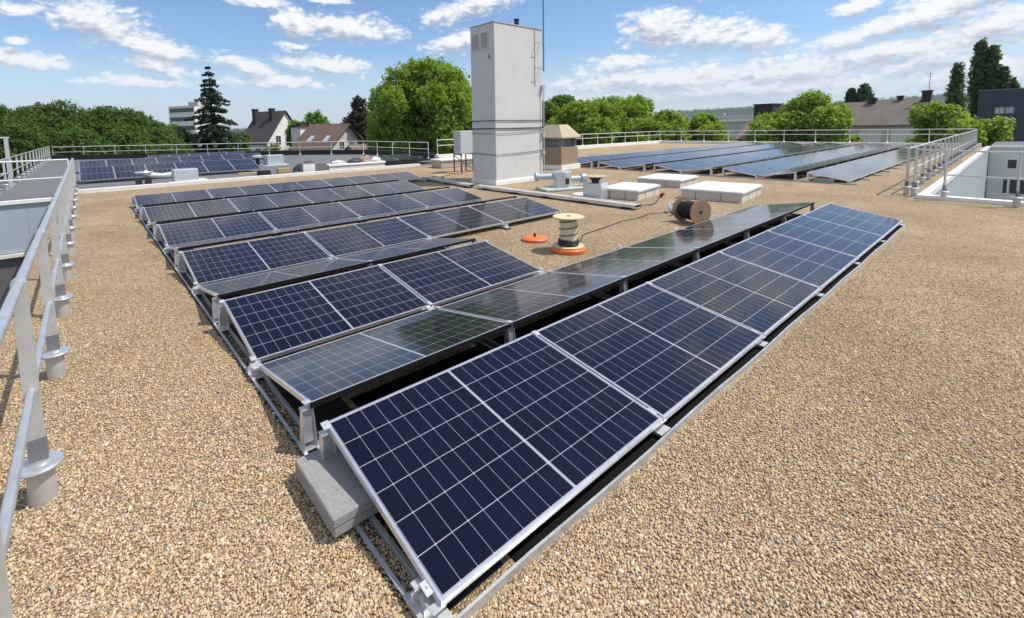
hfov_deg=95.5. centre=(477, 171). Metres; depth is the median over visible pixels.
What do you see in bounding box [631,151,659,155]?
solar panel
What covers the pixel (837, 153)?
solar panel
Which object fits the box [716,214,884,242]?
mounting rail
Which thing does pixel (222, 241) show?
solar panel
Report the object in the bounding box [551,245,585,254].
reel turntable
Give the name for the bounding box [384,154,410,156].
solar panel
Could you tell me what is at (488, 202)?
mounting rail
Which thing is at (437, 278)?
solar panel
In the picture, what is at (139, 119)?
tree
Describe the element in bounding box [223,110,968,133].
hills
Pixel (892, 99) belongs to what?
woods
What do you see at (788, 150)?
solar panel
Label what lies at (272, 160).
roof vent
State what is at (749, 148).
solar panel
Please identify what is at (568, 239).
cable reel
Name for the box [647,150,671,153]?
solar panel
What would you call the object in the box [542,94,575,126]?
green tree
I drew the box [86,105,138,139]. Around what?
tree
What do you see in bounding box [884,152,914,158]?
solar panel
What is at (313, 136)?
house
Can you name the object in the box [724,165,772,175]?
solar panel
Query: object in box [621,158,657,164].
solar panel
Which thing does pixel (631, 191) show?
skylight
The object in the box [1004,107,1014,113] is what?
window
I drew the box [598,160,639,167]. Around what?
solar panel
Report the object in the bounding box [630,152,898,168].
mounting rail
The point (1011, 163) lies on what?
window
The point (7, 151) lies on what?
access gate
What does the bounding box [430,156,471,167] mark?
plinth block
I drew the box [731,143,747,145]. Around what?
solar panel
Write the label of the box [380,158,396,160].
solar panel
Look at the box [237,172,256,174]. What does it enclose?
timber board
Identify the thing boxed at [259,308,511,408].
solar panel
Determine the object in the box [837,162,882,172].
solar panel
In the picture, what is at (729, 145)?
solar panel
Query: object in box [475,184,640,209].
cable tray
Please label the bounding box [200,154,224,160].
solar panel
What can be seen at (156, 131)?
tree
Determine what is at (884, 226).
solar panel
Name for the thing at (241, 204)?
solar panel
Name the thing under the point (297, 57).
sky
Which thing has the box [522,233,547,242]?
turntable disc
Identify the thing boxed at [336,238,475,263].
solar panel
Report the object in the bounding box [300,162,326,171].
metal cabinet
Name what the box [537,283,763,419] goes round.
solar panel
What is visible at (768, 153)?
solar panel
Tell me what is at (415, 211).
solar panel
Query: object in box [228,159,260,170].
solar panel
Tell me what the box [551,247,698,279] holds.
solar panel
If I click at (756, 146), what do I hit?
solar panel
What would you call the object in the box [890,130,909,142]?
window
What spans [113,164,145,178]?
solar panel
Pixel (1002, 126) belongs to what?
courtyard tree
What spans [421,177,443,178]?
cable tray
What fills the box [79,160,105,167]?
solar panel
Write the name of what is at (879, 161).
solar panel
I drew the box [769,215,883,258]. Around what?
solar panel
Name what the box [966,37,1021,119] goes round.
poplar tree
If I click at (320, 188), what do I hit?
solar panel
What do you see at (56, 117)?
tree
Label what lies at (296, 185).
solar panel
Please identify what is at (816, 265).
solar panel
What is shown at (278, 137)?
window
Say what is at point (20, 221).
wing
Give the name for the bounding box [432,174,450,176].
timber board
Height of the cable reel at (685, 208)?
0.500 m
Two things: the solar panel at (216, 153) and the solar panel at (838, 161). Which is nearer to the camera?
the solar panel at (838, 161)
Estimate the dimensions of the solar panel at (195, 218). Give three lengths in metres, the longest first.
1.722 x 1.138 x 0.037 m
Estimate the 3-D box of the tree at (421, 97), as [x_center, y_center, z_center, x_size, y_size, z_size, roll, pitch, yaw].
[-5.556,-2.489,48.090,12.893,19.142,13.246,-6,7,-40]
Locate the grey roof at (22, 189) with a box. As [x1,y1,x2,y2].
[0,154,431,199]
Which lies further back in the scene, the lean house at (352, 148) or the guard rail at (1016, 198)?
the lean house at (352, 148)
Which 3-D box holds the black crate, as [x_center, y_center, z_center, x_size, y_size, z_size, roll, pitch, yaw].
[-9.768,0.063,21.202,0.500,0.220,0.400,-6,7,-40]
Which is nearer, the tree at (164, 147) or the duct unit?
the duct unit
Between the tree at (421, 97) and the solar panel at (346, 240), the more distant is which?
the tree at (421, 97)
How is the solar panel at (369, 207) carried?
on the mounting rail at (504, 226)
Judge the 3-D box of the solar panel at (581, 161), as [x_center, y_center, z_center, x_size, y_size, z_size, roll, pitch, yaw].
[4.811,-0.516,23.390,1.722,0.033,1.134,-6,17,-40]
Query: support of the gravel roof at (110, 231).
on the building at (966, 189)
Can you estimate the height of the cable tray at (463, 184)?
0.120 m
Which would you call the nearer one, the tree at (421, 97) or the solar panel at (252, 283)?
the solar panel at (252, 283)
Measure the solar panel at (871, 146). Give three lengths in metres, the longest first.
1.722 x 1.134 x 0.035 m
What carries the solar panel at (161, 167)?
on the grey roof at (22, 189)
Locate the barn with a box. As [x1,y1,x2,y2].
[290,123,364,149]
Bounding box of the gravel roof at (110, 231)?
[0,143,1023,617]
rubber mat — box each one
[350,215,798,407]
[507,227,900,561]
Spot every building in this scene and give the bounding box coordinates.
[78,140,1023,205]
[719,119,749,140]
[977,88,1023,197]
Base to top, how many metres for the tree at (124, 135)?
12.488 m
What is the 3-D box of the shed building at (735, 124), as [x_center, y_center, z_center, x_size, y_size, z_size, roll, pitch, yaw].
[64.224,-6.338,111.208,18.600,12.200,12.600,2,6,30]
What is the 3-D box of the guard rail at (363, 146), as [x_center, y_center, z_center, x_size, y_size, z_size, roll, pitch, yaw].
[-18.533,-1.697,37.056,32.950,1.073,5.565,0,6,14]
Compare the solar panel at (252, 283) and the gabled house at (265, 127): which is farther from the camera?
the gabled house at (265, 127)
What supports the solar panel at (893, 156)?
attached to the mounting rail at (856, 158)
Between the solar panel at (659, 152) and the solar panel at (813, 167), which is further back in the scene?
the solar panel at (659, 152)
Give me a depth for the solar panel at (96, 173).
19.67 m
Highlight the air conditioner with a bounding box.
[444,131,472,173]
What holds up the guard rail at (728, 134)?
on the building at (966, 189)
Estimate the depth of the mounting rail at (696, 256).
6.23 m
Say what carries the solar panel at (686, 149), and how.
attached to the mounting rail at (856, 158)
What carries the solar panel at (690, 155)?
on the mounting rail at (818, 162)
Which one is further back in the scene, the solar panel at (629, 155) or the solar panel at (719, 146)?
the solar panel at (719, 146)
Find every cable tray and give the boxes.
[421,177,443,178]
[427,178,475,187]
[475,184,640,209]
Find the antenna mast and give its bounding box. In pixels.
[537,0,544,70]
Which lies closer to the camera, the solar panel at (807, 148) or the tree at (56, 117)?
the solar panel at (807, 148)
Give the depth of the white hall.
133.79 m
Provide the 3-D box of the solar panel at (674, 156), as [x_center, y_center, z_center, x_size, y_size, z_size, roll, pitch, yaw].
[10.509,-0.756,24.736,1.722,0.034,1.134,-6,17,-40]
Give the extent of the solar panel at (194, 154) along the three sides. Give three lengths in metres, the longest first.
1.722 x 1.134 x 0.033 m
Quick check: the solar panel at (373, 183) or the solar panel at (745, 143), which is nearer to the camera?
the solar panel at (373, 183)
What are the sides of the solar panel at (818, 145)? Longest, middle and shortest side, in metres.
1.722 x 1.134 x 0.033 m
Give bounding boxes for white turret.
[289,123,308,143]
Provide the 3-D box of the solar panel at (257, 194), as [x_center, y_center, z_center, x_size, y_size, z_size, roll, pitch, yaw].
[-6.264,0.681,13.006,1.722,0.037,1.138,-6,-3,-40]
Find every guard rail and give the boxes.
[0,146,50,195]
[0,158,78,617]
[0,159,68,181]
[52,141,428,157]
[436,129,969,154]
[901,129,977,194]
[909,148,1023,207]
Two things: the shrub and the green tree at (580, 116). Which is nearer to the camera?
the shrub
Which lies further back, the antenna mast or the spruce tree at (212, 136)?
the spruce tree at (212, 136)
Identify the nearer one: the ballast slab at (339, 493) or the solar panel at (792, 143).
the ballast slab at (339, 493)
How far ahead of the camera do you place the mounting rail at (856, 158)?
23.61 m
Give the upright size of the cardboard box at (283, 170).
0.220 m
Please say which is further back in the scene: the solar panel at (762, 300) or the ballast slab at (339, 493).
the solar panel at (762, 300)
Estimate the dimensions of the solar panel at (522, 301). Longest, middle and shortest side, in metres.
1.722 x 1.138 x 0.038 m
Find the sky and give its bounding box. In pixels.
[0,0,1023,129]
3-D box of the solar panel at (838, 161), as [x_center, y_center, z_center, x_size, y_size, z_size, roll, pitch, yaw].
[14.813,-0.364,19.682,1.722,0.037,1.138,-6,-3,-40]
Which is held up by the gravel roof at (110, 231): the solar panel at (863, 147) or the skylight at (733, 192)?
the skylight at (733, 192)
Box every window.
[275,135,281,144]
[339,142,344,149]
[859,130,880,142]
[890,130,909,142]
[994,107,1004,113]
[1001,179,1008,193]
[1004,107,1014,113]
[1006,159,1017,168]
[1008,179,1016,194]
[1019,180,1023,194]
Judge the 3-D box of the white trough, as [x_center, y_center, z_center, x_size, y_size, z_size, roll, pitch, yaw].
[-6.121,-0.268,23.295,2.960,0.355,0.660,-5,7,-37]
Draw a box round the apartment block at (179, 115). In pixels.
[168,102,221,146]
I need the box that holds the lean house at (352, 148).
[344,144,366,149]
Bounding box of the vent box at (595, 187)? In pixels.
[583,174,607,198]
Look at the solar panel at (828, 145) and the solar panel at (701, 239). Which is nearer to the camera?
the solar panel at (701, 239)
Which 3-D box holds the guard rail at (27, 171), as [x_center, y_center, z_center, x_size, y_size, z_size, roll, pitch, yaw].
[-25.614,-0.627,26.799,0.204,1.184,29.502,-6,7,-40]
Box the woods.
[226,92,968,145]
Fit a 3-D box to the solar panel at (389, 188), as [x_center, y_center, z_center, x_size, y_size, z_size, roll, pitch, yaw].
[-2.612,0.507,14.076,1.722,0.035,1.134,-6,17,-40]
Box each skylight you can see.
[608,182,660,200]
[636,173,698,187]
[680,181,762,202]
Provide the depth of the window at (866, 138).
56.52 m
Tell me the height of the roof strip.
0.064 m
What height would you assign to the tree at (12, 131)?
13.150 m
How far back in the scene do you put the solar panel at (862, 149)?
28.43 m
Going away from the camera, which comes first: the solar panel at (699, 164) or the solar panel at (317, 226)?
the solar panel at (317, 226)
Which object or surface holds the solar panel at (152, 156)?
on the grey roof at (22, 189)
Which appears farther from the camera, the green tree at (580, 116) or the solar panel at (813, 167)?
the green tree at (580, 116)
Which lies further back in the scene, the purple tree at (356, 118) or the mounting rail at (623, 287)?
the purple tree at (356, 118)
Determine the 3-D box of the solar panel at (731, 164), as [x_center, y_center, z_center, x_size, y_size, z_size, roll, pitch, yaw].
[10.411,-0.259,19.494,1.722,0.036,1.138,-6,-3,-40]
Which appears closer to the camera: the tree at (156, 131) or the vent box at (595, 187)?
the vent box at (595, 187)
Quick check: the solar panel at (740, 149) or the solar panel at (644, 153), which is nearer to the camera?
the solar panel at (644, 153)
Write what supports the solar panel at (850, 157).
attached to the mounting rail at (841, 163)
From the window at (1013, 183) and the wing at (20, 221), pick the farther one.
the window at (1013, 183)
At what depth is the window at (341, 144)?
56.37 m
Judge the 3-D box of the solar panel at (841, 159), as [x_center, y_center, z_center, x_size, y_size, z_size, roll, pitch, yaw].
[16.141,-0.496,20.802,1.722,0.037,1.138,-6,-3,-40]
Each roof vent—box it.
[252,155,262,164]
[261,154,288,165]
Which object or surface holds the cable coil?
on the gravel roof at (110, 231)
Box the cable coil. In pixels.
[668,201,674,211]
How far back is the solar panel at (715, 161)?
21.51 m
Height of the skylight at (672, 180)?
0.274 m
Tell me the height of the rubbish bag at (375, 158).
0.262 m
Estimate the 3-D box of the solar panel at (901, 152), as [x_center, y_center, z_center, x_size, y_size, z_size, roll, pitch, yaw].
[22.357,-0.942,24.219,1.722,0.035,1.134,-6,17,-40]
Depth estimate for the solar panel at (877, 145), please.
31.79 m
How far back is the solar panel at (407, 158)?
27.62 m
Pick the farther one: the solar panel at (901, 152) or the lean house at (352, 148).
the lean house at (352, 148)
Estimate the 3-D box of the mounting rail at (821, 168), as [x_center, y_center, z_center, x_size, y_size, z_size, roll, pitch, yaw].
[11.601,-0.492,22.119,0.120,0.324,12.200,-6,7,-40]
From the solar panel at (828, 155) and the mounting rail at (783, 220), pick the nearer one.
the mounting rail at (783, 220)
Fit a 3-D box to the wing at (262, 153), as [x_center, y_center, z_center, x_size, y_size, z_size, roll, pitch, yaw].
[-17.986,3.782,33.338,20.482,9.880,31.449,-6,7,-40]
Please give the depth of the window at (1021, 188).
30.17 m
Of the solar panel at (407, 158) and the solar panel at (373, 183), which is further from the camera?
the solar panel at (407, 158)
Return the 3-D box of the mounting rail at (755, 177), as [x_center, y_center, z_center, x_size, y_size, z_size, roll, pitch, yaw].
[7.618,-0.097,18.759,0.120,0.324,12.200,-6,7,-40]
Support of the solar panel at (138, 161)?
on the grey roof at (22, 189)
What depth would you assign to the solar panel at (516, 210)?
9.97 m
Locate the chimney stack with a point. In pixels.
(561, 150)
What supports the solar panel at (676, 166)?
on the mounting rail at (755, 177)
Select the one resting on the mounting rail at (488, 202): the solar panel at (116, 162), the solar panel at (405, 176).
the solar panel at (405, 176)
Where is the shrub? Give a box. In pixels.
[263,143,282,150]
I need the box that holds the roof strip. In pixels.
[0,196,53,200]
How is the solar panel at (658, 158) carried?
on the mounting rail at (874, 174)
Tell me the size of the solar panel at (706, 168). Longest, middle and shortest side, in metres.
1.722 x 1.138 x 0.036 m
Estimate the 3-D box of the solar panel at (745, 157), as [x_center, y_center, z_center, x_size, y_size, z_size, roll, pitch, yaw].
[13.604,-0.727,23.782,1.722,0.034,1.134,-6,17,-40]
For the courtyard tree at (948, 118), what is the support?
on the ground
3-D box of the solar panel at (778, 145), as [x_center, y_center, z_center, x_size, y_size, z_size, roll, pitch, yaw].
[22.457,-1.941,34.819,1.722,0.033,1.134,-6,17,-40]
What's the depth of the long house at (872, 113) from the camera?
56.46 m
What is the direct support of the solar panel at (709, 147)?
attached to the mounting rail
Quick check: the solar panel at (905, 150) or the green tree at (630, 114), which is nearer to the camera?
the solar panel at (905, 150)
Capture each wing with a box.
[0,197,52,308]
[41,149,434,159]
[986,141,1023,200]
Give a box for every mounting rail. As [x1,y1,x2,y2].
[131,195,503,617]
[205,189,670,437]
[292,191,767,348]
[349,184,511,229]
[398,179,565,214]
[580,161,857,184]
[593,159,870,179]
[618,244,823,298]
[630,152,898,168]
[639,157,880,175]
[657,155,890,171]
[673,227,859,265]
[707,153,905,165]
[708,149,918,160]
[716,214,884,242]
[751,201,903,226]
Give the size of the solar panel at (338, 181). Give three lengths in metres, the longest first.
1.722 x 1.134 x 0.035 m
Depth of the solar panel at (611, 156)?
25.69 m
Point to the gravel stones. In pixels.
(562, 583)
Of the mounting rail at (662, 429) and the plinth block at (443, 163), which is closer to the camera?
the mounting rail at (662, 429)
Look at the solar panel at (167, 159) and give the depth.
27.35 m
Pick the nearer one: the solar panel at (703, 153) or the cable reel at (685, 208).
the cable reel at (685, 208)
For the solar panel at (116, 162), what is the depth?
25.87 m
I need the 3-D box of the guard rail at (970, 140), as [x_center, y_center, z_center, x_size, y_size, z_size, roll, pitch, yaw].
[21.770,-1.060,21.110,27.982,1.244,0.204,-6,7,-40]
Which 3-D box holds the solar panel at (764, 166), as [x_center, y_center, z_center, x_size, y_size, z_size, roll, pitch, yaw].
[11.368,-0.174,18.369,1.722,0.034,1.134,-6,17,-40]
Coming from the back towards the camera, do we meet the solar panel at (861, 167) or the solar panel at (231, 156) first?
the solar panel at (231, 156)
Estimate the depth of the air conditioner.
20.48 m
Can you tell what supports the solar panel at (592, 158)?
on the mounting rail at (811, 175)
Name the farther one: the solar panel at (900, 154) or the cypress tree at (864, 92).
the cypress tree at (864, 92)
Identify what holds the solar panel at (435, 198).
attached to the mounting rail at (504, 226)
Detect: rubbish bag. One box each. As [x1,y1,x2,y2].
[331,160,345,163]
[360,155,370,161]
[371,156,380,161]
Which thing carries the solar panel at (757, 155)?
on the mounting rail at (841, 163)
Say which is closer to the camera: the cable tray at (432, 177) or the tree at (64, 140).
the cable tray at (432, 177)
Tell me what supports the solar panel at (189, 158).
on the grey roof at (22, 189)
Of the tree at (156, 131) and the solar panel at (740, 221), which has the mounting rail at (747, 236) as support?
the solar panel at (740, 221)
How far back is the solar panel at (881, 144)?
32.95 m
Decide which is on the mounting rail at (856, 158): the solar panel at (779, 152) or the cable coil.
the solar panel at (779, 152)
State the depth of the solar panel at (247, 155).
30.12 m
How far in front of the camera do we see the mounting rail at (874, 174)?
17.57 m
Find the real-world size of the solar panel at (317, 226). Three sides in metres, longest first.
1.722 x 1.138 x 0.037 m
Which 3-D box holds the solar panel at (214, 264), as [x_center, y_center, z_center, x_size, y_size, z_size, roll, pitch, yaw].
[-3.164,1.213,6.687,1.722,0.034,1.134,-6,17,-40]
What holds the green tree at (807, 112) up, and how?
on the ground
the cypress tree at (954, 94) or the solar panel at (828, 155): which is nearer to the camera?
the solar panel at (828, 155)
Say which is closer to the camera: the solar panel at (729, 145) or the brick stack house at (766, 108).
the solar panel at (729, 145)
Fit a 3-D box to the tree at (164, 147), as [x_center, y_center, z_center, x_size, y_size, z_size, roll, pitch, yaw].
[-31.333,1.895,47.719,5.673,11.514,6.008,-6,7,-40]
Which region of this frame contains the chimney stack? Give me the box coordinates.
[542,124,580,169]
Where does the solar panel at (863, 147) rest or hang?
attached to the mounting rail
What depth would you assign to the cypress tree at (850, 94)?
107.85 m
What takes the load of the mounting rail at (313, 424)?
on the gravel roof at (110, 231)
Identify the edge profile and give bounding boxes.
[455,225,905,617]
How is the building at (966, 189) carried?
on the ground
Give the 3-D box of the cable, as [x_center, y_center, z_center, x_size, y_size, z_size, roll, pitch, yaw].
[2.562,1.026,8.951,0.315,0.129,3.619,3,7,39]
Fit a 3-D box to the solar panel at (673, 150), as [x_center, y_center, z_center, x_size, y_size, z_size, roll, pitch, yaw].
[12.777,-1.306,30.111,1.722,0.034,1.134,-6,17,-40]
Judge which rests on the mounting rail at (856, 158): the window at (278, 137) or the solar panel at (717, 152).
the solar panel at (717, 152)
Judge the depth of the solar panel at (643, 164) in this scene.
19.99 m
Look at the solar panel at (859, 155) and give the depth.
22.99 m
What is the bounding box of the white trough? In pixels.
[327,161,385,169]
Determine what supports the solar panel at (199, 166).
on the grey roof at (22, 189)
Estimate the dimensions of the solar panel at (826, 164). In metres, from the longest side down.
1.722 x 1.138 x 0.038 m
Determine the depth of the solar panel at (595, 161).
22.11 m
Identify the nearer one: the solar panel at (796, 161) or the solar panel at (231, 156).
the solar panel at (796, 161)
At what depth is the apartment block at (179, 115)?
136.63 m
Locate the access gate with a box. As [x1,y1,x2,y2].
[0,137,13,186]
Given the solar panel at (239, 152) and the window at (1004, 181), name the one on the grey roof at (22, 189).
the solar panel at (239, 152)
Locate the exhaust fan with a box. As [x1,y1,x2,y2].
[534,170,586,191]
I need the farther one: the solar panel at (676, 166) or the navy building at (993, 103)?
the navy building at (993, 103)
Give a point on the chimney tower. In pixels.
(507, 88)
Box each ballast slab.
[295,443,374,528]
[295,469,378,537]
[814,177,835,182]
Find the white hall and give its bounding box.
[685,115,753,121]
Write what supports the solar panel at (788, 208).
on the mounting rail at (783, 220)
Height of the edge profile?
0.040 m
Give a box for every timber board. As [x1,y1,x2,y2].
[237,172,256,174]
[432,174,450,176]
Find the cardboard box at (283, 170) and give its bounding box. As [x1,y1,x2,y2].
[276,168,290,172]
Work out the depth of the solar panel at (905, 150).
25.33 m
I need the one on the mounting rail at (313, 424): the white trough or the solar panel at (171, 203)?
the solar panel at (171, 203)
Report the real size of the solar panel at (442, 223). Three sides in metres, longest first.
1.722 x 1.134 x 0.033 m
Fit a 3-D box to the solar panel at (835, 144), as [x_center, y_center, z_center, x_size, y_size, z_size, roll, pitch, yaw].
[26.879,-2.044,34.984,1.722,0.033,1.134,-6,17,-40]
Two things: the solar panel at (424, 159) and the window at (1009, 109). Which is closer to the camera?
the solar panel at (424, 159)
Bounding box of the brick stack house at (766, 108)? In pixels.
[735,103,783,140]
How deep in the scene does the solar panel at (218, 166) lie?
22.62 m
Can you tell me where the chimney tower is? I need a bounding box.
[469,19,544,185]
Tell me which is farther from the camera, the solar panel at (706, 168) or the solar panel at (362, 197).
the solar panel at (706, 168)
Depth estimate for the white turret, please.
64.63 m
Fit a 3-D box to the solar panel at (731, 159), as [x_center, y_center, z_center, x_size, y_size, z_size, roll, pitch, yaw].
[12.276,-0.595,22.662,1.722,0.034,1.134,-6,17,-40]
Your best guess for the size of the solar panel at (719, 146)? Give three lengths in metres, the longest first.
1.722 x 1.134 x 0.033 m
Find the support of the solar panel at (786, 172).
on the mounting rail at (755, 177)
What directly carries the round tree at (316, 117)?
on the ground
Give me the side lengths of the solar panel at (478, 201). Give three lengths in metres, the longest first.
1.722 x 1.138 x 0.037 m
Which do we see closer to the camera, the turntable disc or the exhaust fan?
the turntable disc
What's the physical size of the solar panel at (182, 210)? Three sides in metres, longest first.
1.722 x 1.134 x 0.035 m
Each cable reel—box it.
[553,213,583,249]
[672,196,710,223]
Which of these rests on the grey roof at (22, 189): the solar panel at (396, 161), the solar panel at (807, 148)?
the solar panel at (396, 161)
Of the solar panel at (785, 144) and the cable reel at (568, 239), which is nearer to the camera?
the cable reel at (568, 239)
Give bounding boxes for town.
[706,104,967,117]
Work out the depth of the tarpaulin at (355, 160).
23.08 m
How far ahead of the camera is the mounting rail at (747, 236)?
7.34 m
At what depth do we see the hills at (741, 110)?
1550.48 m
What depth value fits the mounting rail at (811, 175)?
18.29 m
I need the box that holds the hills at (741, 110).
[229,94,968,130]
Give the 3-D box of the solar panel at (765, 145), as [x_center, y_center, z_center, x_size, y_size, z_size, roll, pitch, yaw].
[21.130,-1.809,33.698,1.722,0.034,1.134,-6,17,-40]
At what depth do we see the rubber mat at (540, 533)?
2.83 m
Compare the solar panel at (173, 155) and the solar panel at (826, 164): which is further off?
the solar panel at (173, 155)
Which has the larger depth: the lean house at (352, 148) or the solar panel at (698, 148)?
the lean house at (352, 148)
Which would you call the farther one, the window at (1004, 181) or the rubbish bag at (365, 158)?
the window at (1004, 181)
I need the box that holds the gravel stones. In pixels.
[0,219,1023,617]
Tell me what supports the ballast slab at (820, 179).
on the mounting rail at (755, 177)
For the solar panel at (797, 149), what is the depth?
29.34 m
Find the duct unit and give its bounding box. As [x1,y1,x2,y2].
[134,168,207,184]
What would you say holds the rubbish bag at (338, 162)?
in the white trough
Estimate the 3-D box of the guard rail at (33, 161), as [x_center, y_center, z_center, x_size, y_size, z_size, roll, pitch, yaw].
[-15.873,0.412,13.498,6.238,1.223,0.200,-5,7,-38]
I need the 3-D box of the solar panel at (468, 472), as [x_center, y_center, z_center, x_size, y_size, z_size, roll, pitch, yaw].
[0.149,1.514,2.796,1.722,0.035,1.134,-6,17,-40]
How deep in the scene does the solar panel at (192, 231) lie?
8.59 m
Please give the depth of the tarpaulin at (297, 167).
22.79 m
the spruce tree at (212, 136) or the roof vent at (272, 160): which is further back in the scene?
the spruce tree at (212, 136)
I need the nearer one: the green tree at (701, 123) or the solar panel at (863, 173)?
the solar panel at (863, 173)
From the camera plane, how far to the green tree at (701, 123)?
60.73 m
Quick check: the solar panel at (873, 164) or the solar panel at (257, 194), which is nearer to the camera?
the solar panel at (257, 194)
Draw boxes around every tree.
[0,103,49,133]
[0,117,54,178]
[1,99,104,146]
[32,125,120,166]
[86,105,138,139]
[102,124,158,153]
[120,106,197,147]
[136,119,198,151]
[149,134,188,152]
[183,66,248,152]
[222,131,258,151]
[283,109,329,146]
[341,95,370,143]
[364,56,471,154]
[443,85,472,150]
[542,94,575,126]
[545,99,620,145]
[589,93,692,142]
[683,112,733,140]
[742,88,863,141]
[843,87,856,102]
[854,82,875,101]
[899,100,1008,146]
[943,61,970,118]
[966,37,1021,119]
[975,114,1015,188]
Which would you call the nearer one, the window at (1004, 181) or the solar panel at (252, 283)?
the solar panel at (252, 283)
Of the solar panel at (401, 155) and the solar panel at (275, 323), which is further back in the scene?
the solar panel at (401, 155)
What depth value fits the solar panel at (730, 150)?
29.22 m
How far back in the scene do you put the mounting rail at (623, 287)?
5.28 m
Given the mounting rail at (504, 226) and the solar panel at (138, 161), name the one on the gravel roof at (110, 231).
the mounting rail at (504, 226)
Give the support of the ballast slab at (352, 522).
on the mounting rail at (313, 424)
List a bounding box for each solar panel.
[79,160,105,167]
[79,166,114,181]
[106,159,132,169]
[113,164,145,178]
[131,158,157,167]
[133,189,211,206]
[138,197,223,208]
[144,199,237,223]
[145,163,176,172]
[148,155,168,162]
[150,210,252,224]
[156,156,180,162]
[158,212,275,246]
[168,230,297,250]
[169,154,188,156]
[174,161,208,173]
[178,155,202,161]
[181,232,331,285]
[189,153,208,155]
[198,259,370,297]
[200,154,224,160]
[201,160,235,172]
[206,184,276,197]
[208,152,226,154]
[220,190,291,199]
[221,154,244,159]
[223,265,429,363]
[226,151,243,153]
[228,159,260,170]
[228,192,311,211]
[241,153,262,161]
[249,201,331,212]
[259,202,360,230]
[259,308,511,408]
[268,179,330,191]
[278,216,388,230]
[288,185,349,192]
[299,186,373,202]
[305,218,429,257]
[321,175,378,185]
[323,193,395,203]
[327,333,662,605]
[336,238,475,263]
[340,194,427,217]
[346,180,399,186]
[358,181,424,194]
[364,205,459,217]
[368,172,422,181]
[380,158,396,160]
[381,187,449,196]
[381,241,541,306]
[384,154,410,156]
[385,159,413,163]
[394,156,423,159]
[398,206,503,238]
[406,188,482,207]
[407,157,439,161]
[436,196,516,206]
[438,272,625,325]
[471,197,561,223]
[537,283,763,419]
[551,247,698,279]
[578,156,609,161]
[578,158,589,162]
[580,159,613,163]
[598,154,627,159]
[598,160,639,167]
[615,153,642,157]
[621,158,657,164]
[622,162,664,167]
[626,228,748,250]
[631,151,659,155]
[640,156,673,161]
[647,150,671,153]
[649,252,820,336]
[655,162,698,170]
[658,154,690,159]
[663,149,686,152]
[675,148,698,151]
[676,152,706,157]
[677,160,717,167]
[682,213,785,229]
[683,165,730,171]
[687,147,707,149]
[688,151,718,155]
[694,157,733,164]
[698,146,718,148]
[704,150,729,154]
[705,162,747,167]
[709,145,727,147]
[711,156,748,162]
[715,148,741,152]
[720,144,737,146]
[721,231,857,288]
[722,202,814,215]
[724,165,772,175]
[726,154,761,160]
[727,147,753,151]
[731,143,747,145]
[738,146,762,149]
[739,142,757,144]
[740,152,773,157]
[744,162,788,171]
[748,145,770,148]
[753,151,783,156]
[757,144,779,147]
[759,168,811,175]
[760,160,801,168]
[764,149,793,154]
[766,144,787,146]
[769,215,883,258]
[774,143,795,145]
[774,148,802,152]
[774,158,813,165]
[777,165,825,171]
[782,142,803,144]
[785,147,811,151]
[788,155,824,162]
[795,146,819,150]
[796,162,837,167]
[800,154,834,160]
[803,145,825,148]
[803,203,902,236]
[807,169,862,181]
[809,159,848,164]
[810,152,843,158]
[811,144,831,147]
[819,143,838,146]
[819,157,858,162]
[821,150,851,156]
[824,165,873,176]
[825,142,844,145]
[829,149,859,154]
[832,155,866,159]
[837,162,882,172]
[838,148,866,152]
[841,153,874,157]
[845,147,872,151]
[848,160,891,168]
[851,146,877,149]
[858,145,882,148]
[859,157,899,165]
[864,144,888,147]
[869,143,893,146]
[869,155,906,162]
[877,153,912,159]
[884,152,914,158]
[890,150,921,156]
[898,149,926,153]
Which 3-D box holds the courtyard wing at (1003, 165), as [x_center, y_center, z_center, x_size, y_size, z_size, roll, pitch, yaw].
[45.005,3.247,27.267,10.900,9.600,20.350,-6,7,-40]
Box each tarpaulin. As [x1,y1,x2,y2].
[292,161,315,171]
[347,158,361,162]
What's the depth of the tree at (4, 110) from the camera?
41.98 m
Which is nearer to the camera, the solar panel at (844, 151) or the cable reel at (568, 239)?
the cable reel at (568, 239)
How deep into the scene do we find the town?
1234.08 m
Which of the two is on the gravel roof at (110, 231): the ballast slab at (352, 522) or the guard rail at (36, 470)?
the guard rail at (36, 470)
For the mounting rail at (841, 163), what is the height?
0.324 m
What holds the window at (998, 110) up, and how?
in the navy building at (993, 103)
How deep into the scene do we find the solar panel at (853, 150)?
27.29 m
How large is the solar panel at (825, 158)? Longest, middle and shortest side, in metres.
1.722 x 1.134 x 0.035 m
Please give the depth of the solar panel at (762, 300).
4.92 m
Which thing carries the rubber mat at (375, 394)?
on the gravel roof at (110, 231)
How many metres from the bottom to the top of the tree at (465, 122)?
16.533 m
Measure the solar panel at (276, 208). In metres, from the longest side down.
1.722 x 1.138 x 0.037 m
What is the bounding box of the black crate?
[257,170,270,175]
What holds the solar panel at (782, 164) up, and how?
on the mounting rail at (874, 174)
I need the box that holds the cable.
[579,213,649,242]
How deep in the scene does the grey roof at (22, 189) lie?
21.95 m
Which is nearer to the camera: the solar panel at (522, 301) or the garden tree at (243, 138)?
the solar panel at (522, 301)
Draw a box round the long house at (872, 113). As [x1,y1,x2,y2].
[844,72,935,142]
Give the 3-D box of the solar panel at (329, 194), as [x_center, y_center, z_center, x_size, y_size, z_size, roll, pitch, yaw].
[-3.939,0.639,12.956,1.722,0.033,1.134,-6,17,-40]
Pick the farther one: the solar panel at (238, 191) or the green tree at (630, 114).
the green tree at (630, 114)
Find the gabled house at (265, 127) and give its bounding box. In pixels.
[244,108,291,150]
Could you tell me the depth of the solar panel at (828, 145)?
33.83 m

